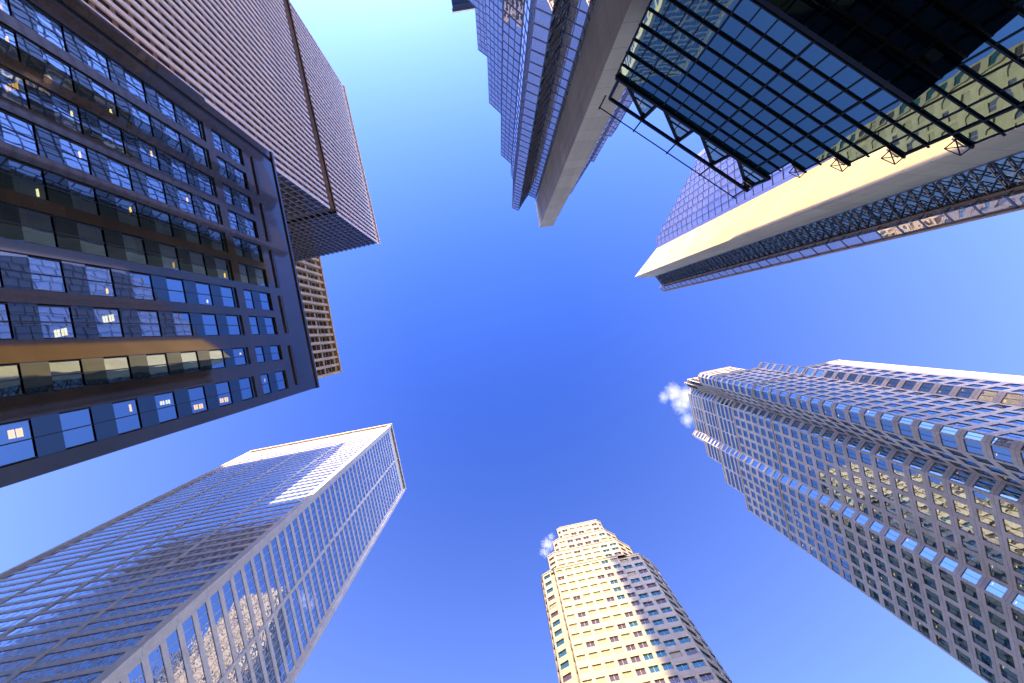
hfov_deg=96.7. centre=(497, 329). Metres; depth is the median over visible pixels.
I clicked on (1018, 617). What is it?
window
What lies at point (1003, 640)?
window
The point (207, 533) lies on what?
ribbon window
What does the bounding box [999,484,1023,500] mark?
window
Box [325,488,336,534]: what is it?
ribbon window
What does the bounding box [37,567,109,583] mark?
ribbon window
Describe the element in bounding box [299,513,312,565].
ribbon window
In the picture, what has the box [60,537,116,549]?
ribbon window
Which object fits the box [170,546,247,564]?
ribbon window
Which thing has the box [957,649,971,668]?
window
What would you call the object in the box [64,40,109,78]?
window
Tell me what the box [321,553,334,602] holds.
ribbon window
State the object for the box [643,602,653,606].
window
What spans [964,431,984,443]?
window
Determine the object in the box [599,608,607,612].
window
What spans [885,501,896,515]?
window
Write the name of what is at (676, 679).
window
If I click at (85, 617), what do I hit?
ribbon window
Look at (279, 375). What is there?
window
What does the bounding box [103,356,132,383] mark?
window
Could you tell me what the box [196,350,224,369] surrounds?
window
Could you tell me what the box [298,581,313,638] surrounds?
ribbon window
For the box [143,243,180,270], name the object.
window
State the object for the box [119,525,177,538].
ribbon window
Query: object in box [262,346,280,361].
window
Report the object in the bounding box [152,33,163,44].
window
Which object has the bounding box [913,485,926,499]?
window
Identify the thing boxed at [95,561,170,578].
ribbon window
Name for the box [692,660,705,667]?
window
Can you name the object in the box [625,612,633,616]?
window
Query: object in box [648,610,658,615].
window
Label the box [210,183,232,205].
window
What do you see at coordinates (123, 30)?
window
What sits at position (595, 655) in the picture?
window
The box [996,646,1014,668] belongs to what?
window
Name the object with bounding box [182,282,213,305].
window
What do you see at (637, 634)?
window
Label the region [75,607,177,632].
ribbon window
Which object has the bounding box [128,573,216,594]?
ribbon window
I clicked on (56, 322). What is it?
window
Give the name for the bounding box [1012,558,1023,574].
window
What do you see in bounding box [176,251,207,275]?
window
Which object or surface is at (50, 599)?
ribbon window
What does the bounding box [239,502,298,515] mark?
ribbon window
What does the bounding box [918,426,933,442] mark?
window
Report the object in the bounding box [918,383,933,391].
window
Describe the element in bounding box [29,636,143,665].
ribbon window
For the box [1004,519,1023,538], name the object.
window
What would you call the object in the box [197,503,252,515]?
ribbon window
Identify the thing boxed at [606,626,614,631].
window
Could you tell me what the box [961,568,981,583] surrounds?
window
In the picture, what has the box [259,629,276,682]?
ribbon window
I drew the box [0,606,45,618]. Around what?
ribbon window
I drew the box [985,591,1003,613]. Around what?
window
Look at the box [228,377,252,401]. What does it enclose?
window
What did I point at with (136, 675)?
ribbon windows
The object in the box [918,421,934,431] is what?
window
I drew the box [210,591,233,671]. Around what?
ribbon window
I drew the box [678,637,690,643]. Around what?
window
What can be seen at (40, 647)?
ribbon window
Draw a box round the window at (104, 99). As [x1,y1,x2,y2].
[72,79,116,119]
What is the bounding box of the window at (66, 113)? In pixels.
[50,92,81,135]
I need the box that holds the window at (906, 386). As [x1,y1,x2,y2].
[902,380,919,389]
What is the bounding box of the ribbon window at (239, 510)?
[189,508,245,520]
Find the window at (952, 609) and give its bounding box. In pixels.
[946,601,961,619]
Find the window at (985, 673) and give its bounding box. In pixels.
[979,665,995,682]
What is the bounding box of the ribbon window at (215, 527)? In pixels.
[158,525,221,539]
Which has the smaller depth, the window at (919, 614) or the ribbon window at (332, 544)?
the window at (919, 614)
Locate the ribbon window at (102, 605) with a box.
[22,600,115,623]
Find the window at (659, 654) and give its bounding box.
[656,650,666,657]
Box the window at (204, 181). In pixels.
[186,170,211,195]
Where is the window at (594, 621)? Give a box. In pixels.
[591,619,599,624]
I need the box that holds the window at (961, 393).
[956,387,974,397]
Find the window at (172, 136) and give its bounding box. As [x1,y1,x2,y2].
[151,124,181,151]
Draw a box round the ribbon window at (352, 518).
[351,516,361,556]
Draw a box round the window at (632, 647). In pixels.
[625,645,635,650]
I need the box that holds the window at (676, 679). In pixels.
[668,676,680,682]
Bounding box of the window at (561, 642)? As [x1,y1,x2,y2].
[556,639,563,646]
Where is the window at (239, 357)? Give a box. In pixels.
[222,348,245,367]
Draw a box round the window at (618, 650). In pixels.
[613,647,623,653]
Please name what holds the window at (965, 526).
in the notched tower at (897, 491)
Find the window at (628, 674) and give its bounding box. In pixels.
[622,671,633,678]
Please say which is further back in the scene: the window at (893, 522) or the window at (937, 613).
the window at (893, 522)
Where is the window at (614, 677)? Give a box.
[609,674,619,681]
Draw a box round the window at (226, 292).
[209,286,235,307]
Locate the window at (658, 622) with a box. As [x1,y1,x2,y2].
[653,620,664,625]
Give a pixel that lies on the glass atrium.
(759, 91)
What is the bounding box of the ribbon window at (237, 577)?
[234,570,254,643]
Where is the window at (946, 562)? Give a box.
[939,557,958,570]
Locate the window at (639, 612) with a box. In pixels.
[635,610,644,614]
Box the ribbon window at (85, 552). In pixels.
[32,550,93,563]
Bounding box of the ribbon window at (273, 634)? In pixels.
[268,618,286,682]
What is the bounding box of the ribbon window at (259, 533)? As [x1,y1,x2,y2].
[194,531,264,547]
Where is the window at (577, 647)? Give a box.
[574,644,582,649]
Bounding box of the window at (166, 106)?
[144,92,175,121]
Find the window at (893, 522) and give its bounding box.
[888,516,905,529]
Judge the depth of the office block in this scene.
24.82 m
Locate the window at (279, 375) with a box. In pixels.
[267,371,285,391]
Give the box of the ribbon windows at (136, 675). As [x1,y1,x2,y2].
[0,429,400,682]
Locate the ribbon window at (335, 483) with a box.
[334,481,344,523]
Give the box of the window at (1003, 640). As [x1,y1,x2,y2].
[993,629,1011,650]
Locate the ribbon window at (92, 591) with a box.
[61,579,145,599]
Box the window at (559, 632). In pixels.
[555,629,561,636]
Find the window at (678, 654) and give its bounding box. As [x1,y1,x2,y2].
[670,652,682,658]
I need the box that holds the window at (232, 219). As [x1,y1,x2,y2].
[216,210,237,230]
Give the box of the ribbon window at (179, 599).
[95,594,192,618]
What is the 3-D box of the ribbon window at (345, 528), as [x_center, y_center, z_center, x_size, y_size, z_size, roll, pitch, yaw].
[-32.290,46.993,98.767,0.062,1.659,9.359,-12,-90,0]
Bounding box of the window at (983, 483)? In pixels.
[974,476,995,491]
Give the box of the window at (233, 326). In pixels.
[215,315,240,335]
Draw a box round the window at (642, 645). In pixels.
[638,642,648,647]
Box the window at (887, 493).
[882,487,899,500]
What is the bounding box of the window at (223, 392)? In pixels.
[203,381,231,408]
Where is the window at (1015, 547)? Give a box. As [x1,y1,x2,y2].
[1008,538,1023,556]
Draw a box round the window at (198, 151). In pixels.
[180,141,206,166]
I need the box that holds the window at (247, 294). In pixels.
[232,290,253,308]
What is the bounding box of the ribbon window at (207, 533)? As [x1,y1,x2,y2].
[147,531,212,546]
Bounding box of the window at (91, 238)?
[76,222,106,256]
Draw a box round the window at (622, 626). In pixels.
[617,624,626,628]
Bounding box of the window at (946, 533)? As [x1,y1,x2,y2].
[939,525,954,542]
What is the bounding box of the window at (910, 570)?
[905,563,923,578]
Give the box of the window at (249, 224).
[236,218,255,237]
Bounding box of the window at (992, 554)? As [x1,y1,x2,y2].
[985,546,1003,564]
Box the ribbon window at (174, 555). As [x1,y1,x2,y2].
[110,553,181,569]
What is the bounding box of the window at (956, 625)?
[950,617,964,635]
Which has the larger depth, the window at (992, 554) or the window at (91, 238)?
the window at (992, 554)
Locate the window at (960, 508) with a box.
[954,501,969,516]
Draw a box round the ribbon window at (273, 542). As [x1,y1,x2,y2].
[271,538,287,599]
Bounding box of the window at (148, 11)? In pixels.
[147,9,158,21]
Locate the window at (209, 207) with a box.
[192,199,217,223]
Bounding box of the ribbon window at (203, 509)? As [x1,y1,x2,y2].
[150,509,203,521]
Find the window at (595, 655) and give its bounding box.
[589,652,598,658]
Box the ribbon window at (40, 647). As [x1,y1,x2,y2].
[0,641,57,658]
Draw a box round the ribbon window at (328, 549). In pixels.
[326,547,338,595]
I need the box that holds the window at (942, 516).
[936,509,950,524]
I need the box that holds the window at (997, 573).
[989,564,1007,583]
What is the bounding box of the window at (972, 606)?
[965,598,981,616]
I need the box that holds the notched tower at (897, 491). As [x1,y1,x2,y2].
[684,359,1023,682]
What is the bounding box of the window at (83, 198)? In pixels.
[68,179,99,215]
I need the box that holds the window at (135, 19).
[133,16,146,30]
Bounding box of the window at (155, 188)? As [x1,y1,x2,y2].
[129,174,165,202]
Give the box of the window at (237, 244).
[221,237,242,256]
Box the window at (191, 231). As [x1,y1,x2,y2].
[170,219,200,244]
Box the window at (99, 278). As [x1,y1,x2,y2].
[85,265,114,296]
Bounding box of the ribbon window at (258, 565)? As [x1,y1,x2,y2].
[253,553,272,619]
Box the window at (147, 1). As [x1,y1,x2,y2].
[145,0,155,10]
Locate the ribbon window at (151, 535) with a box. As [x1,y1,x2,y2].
[108,531,167,544]
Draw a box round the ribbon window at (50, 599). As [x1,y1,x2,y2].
[0,595,63,610]
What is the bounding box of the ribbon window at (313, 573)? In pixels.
[311,566,324,620]
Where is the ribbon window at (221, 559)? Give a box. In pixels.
[158,554,238,573]
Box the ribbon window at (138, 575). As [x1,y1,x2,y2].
[79,569,159,588]
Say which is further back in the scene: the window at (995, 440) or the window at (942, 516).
the window at (942, 516)
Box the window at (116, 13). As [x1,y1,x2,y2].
[115,11,130,27]
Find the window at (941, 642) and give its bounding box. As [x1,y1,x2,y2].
[936,635,950,653]
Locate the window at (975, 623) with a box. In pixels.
[968,614,984,633]
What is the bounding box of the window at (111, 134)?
[80,118,124,153]
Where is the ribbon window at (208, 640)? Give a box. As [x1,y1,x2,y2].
[197,603,221,682]
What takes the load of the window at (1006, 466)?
in the notched tower at (897, 491)
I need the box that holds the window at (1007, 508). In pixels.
[999,500,1019,518]
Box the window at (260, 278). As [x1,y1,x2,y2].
[246,268,265,286]
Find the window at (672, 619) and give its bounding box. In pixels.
[667,617,677,622]
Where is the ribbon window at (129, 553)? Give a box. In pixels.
[68,551,135,566]
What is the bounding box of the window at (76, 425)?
[59,408,96,448]
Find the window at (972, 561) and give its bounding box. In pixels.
[965,553,981,570]
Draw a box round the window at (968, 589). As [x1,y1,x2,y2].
[961,578,977,599]
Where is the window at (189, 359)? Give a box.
[165,351,200,375]
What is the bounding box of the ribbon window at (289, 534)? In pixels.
[285,524,300,581]
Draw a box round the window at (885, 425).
[880,418,898,432]
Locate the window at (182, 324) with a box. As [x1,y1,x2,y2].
[157,312,193,336]
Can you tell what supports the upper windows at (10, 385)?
in the office block
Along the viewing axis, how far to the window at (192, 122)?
33.81 m
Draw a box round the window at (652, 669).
[649,666,659,672]
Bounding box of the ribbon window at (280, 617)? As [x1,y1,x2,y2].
[276,608,293,673]
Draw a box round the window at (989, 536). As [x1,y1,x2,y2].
[981,527,999,546]
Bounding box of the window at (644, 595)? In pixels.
[639,593,648,598]
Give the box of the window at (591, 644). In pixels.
[586,642,595,647]
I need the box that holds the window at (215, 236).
[197,228,224,251]
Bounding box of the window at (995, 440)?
[991,437,1012,450]
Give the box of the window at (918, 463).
[910,456,926,469]
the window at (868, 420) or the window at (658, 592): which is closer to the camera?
the window at (868, 420)
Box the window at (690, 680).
[683,677,697,682]
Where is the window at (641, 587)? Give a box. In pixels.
[635,586,644,590]
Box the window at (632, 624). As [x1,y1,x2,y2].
[629,621,637,626]
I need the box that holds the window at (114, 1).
[113,0,127,14]
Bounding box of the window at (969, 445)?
[964,437,983,455]
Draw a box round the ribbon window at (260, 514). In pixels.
[232,507,292,520]
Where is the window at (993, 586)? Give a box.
[984,580,1007,597]
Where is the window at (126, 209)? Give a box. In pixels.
[95,195,140,227]
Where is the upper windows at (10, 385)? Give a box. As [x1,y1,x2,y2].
[0,0,24,398]
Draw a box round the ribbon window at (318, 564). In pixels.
[316,560,329,610]
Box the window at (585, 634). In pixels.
[583,631,591,636]
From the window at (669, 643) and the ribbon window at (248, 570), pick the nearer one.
the ribbon window at (248, 570)
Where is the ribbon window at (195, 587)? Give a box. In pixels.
[113,583,204,605]
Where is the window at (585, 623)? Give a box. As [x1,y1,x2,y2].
[580,622,588,626]
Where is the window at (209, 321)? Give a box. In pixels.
[188,314,218,335]
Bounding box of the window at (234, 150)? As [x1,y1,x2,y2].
[221,142,240,164]
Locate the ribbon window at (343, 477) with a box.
[342,474,352,514]
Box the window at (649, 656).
[643,654,653,659]
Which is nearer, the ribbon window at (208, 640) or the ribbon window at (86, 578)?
the ribbon window at (208, 640)
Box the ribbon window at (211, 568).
[144,562,229,583]
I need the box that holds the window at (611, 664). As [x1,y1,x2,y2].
[605,662,615,668]
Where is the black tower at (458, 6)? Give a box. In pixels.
[451,0,474,12]
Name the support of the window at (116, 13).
in the ribbed tower at (262, 73)
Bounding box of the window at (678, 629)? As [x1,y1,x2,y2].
[672,627,684,632]
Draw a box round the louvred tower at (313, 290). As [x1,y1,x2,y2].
[295,257,341,378]
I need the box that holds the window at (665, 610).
[661,608,671,612]
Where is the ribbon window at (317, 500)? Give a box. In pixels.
[315,497,327,545]
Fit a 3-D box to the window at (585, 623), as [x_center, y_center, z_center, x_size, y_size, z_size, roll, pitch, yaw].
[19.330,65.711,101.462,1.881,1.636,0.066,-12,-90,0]
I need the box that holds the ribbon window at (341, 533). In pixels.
[340,530,351,574]
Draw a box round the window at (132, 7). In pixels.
[130,4,143,17]
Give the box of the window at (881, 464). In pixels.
[876,456,892,470]
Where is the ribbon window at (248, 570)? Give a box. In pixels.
[244,561,263,630]
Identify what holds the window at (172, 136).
in the office block
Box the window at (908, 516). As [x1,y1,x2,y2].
[902,509,914,523]
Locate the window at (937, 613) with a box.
[930,604,943,621]
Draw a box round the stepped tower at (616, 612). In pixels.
[541,519,732,682]
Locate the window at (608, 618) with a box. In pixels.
[602,617,611,621]
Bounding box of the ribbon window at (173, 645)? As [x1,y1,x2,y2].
[166,630,187,682]
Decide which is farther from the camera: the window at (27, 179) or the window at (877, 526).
the window at (877, 526)
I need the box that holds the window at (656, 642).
[650,639,660,645]
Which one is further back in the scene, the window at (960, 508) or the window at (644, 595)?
the window at (644, 595)
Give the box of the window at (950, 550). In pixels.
[943,542,958,559]
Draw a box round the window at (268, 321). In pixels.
[256,317,274,334]
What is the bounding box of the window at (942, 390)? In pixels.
[936,385,953,394]
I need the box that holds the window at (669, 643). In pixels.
[663,640,675,646]
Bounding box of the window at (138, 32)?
[136,29,149,42]
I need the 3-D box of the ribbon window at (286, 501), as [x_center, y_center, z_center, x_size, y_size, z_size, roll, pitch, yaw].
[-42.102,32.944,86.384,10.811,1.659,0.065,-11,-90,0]
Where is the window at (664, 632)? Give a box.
[658,630,669,635]
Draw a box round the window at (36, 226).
[18,207,57,247]
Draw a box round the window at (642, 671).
[636,668,646,675]
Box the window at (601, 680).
[596,677,606,682]
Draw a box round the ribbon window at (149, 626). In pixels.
[53,620,162,648]
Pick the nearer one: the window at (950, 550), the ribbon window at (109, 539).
the window at (950, 550)
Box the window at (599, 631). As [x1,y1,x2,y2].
[594,629,603,634]
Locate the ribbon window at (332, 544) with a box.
[331,540,343,587]
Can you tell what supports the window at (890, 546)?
in the notched tower at (897, 491)
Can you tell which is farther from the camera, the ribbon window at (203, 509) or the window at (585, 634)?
the window at (585, 634)
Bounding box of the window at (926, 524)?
[919,516,933,532]
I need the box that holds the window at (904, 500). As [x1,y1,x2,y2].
[898,494,916,507]
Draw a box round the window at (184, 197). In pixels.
[163,188,193,213]
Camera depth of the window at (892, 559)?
75.36 m
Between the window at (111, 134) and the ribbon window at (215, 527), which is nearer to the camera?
the window at (111, 134)
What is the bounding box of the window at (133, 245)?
[103,234,147,264]
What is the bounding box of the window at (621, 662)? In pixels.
[618,659,628,665]
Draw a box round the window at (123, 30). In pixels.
[118,25,132,39]
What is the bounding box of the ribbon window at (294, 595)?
[291,589,307,649]
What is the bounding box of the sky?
[0,0,1023,682]
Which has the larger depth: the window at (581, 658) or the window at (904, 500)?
the window at (581, 658)
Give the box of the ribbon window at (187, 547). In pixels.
[123,545,193,561]
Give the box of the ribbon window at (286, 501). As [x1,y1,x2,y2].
[247,497,304,509]
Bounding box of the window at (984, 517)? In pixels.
[977,509,995,527]
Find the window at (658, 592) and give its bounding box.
[651,591,661,595]
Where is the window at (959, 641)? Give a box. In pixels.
[953,633,968,652]
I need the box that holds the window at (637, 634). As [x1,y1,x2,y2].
[633,631,643,636]
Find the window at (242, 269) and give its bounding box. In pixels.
[226,263,249,283]
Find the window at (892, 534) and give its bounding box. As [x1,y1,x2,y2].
[885,528,899,541]
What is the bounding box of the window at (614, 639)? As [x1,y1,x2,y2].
[609,636,619,641]
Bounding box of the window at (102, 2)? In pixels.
[98,0,108,8]
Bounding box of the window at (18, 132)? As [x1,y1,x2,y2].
[0,109,37,160]
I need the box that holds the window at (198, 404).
[172,386,207,416]
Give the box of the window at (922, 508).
[916,501,929,515]
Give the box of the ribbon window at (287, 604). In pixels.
[284,598,300,660]
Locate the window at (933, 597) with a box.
[926,589,946,605]
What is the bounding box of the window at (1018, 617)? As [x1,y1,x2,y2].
[1012,606,1023,625]
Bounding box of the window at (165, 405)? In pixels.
[135,392,178,426]
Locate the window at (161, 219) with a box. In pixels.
[136,208,172,236]
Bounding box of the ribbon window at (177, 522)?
[129,520,185,532]
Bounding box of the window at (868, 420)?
[864,414,881,427]
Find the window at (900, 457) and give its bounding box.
[892,451,908,462]
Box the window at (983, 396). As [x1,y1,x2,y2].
[978,390,997,401]
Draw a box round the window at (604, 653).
[601,650,611,656]
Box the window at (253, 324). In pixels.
[237,316,259,334]
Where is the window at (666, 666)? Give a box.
[662,663,673,669]
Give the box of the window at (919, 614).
[914,607,931,623]
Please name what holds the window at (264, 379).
in the office block
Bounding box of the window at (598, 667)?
[592,665,602,671]
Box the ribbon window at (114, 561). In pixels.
[51,559,122,575]
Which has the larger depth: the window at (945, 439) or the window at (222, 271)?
the window at (945, 439)
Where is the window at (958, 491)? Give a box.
[950,481,966,499]
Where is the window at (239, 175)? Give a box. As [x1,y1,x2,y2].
[226,167,245,189]
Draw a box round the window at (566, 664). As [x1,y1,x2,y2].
[561,661,568,669]
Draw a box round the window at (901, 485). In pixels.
[895,478,913,492]
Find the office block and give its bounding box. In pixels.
[0,0,319,487]
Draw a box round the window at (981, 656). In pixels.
[976,648,992,668]
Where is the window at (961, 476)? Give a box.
[950,469,970,483]
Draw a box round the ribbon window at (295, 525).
[292,518,307,573]
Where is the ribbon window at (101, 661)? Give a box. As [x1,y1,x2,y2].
[5,652,125,682]
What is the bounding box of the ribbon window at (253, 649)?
[249,640,264,682]
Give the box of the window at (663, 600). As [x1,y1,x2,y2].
[656,599,666,603]
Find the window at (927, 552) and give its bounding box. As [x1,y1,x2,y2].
[920,547,936,559]
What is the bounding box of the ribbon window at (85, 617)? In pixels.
[1,613,97,636]
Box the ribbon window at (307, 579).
[305,574,318,628]
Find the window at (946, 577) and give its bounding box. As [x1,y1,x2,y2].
[940,567,954,586]
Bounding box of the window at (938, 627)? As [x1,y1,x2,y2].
[933,620,946,636]
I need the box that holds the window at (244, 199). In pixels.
[231,192,250,214]
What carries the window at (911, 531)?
in the notched tower at (897, 491)
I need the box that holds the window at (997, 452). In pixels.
[991,443,1012,463]
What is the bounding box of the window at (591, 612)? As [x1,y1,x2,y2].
[588,610,596,614]
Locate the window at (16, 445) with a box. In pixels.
[0,419,37,466]
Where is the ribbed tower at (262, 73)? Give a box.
[81,0,379,261]
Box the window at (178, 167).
[157,156,187,187]
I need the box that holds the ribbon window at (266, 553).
[262,544,280,609]
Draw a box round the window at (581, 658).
[577,655,586,661]
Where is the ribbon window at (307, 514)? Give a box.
[305,507,318,559]
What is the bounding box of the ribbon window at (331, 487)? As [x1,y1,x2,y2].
[330,485,340,529]
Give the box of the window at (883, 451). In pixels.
[876,446,890,457]
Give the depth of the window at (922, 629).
72.09 m
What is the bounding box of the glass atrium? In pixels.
[598,0,1023,198]
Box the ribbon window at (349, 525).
[348,520,357,562]
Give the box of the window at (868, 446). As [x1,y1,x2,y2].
[861,441,875,454]
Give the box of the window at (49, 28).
[33,5,64,49]
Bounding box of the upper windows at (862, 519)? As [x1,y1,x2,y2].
[687,363,1023,682]
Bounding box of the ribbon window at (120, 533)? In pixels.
[72,531,127,543]
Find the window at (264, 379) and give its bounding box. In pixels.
[249,374,271,396]
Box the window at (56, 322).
[37,305,75,338]
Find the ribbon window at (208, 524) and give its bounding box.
[170,519,229,532]
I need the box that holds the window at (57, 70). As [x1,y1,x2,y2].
[42,49,73,94]
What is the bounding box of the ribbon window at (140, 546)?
[80,544,146,559]
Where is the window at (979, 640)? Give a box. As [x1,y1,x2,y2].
[972,631,988,650]
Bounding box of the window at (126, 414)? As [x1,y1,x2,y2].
[112,399,140,433]
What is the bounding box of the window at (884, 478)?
[879,472,895,485]
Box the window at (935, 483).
[929,476,943,491]
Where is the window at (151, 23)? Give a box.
[149,21,161,33]
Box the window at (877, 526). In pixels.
[870,521,883,532]
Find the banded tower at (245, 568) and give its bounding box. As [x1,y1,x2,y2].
[0,423,405,682]
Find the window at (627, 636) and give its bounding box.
[621,634,630,639]
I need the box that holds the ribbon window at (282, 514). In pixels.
[223,512,286,526]
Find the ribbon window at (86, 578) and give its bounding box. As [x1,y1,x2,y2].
[18,575,95,593]
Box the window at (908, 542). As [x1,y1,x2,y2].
[902,537,917,550]
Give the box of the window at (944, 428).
[940,426,957,437]
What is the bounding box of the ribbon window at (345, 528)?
[344,525,354,567]
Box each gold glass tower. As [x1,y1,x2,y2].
[468,0,649,227]
[635,126,1023,291]
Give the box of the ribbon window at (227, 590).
[222,579,244,656]
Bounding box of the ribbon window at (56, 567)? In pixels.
[0,564,67,579]
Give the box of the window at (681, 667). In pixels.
[676,664,689,670]
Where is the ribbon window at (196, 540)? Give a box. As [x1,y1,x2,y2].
[136,538,202,553]
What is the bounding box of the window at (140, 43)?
[139,42,152,55]
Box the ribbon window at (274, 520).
[214,518,279,533]
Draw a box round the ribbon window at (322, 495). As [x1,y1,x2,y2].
[320,493,332,540]
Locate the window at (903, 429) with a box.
[899,422,918,437]
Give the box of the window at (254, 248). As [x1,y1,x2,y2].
[241,243,260,261]
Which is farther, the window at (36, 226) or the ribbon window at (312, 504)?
the ribbon window at (312, 504)
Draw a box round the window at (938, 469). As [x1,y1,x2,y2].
[929,462,947,476]
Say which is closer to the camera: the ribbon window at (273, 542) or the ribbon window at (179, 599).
the ribbon window at (179, 599)
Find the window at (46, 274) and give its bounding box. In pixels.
[28,256,66,292]
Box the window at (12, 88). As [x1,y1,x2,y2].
[0,65,27,112]
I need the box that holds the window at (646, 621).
[640,619,649,623]
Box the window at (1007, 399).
[1001,393,1022,404]
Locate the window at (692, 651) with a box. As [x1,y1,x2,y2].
[685,648,697,654]
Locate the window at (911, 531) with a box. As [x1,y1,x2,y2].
[905,524,923,538]
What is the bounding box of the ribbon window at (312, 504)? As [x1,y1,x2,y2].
[310,501,323,552]
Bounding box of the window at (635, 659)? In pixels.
[630,656,640,662]
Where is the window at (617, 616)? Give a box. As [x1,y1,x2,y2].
[613,615,622,619]
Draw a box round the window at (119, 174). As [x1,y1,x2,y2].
[88,157,131,189]
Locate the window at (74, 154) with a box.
[59,136,89,179]
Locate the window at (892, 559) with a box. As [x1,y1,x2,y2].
[888,554,899,567]
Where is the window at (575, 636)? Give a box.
[571,633,580,639]
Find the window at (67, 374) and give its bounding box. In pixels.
[49,359,85,390]
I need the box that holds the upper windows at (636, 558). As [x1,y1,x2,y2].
[544,523,722,682]
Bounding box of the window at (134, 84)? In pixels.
[108,69,145,102]
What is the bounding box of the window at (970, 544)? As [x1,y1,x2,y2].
[961,535,977,552]
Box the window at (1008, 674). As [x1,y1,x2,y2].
[1000,664,1017,682]
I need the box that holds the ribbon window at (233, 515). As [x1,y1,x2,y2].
[179,513,238,526]
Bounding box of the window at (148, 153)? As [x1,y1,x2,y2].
[123,139,158,169]
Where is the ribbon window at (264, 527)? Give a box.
[204,525,271,540]
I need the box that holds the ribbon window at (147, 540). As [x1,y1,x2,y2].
[95,537,158,551]
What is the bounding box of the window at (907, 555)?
[902,546,920,563]
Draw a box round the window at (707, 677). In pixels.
[700,674,713,681]
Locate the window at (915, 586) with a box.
[908,578,926,593]
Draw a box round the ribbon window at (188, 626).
[182,615,205,682]
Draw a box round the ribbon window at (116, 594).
[43,589,130,610]
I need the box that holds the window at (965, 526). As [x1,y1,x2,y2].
[958,518,973,534]
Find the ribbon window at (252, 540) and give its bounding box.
[183,538,256,555]
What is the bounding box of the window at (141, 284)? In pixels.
[111,272,154,300]
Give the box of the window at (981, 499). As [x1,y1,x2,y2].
[973,489,991,508]
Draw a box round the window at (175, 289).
[150,278,185,302]
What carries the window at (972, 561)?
in the notched tower at (897, 491)
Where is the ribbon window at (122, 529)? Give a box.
[84,525,138,537]
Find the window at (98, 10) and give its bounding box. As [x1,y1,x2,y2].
[95,6,111,22]
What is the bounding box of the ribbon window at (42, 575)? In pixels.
[0,572,52,584]
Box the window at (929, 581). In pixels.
[923,574,943,589]
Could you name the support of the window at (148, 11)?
in the ribbed tower at (262, 73)
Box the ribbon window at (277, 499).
[254,492,309,504]
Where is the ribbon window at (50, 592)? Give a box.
[0,585,79,603]
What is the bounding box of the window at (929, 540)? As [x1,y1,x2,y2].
[923,533,936,548]
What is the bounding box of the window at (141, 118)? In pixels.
[115,104,151,135]
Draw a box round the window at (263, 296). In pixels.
[251,292,270,310]
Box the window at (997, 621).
[989,611,1007,632]
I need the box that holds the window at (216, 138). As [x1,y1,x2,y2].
[200,130,221,152]
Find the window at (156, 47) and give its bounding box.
[155,45,166,56]
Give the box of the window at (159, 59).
[157,56,169,68]
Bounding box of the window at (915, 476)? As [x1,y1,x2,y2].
[909,469,922,483]
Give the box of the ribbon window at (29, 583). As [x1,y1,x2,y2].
[0,580,38,590]
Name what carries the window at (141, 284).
in the office block
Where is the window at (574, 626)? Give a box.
[569,624,577,628]
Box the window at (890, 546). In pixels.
[885,538,901,553]
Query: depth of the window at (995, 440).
53.31 m
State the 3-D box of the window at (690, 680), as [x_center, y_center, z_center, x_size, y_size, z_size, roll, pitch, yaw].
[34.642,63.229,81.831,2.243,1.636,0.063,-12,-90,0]
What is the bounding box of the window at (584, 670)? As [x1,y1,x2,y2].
[579,667,589,673]
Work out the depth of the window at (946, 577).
65.82 m
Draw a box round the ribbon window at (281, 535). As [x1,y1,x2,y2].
[278,530,294,589]
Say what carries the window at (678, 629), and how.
in the stepped tower at (616, 612)
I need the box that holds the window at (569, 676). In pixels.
[563,673,571,682]
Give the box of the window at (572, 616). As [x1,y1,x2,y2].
[567,615,574,619]
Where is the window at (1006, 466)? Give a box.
[999,455,1023,473]
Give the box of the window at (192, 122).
[174,111,200,137]
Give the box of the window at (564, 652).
[558,650,566,657]
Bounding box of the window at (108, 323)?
[94,308,123,337]
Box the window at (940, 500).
[932,492,947,508]
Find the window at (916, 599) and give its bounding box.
[911,592,929,608]
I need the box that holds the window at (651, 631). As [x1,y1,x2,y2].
[645,629,654,634]
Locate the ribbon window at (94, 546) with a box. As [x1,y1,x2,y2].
[46,543,105,556]
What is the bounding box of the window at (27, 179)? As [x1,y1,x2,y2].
[8,158,46,200]
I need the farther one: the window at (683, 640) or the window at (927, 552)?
the window at (683, 640)
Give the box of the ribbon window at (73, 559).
[16,556,82,571]
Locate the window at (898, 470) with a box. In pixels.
[892,462,909,476]
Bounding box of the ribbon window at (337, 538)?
[336,535,346,581]
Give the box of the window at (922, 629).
[917,622,936,638]
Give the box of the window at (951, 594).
[943,585,957,602]
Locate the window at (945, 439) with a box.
[940,431,957,448]
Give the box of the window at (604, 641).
[598,639,606,644]
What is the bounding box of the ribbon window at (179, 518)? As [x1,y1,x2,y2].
[140,514,195,526]
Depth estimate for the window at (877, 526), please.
78.55 m
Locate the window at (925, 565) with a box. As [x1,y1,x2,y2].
[920,556,933,574]
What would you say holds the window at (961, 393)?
in the notched tower at (897, 491)
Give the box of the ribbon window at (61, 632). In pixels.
[0,626,78,647]
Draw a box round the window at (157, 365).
[127,353,169,378]
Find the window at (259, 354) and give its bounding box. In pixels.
[243,347,264,364]
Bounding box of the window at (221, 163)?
[205,157,227,178]
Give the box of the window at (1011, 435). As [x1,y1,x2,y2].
[998,433,1023,445]
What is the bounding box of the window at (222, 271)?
[203,257,228,279]
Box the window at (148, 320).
[118,310,161,336]
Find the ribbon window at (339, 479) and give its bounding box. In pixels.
[338,477,348,518]

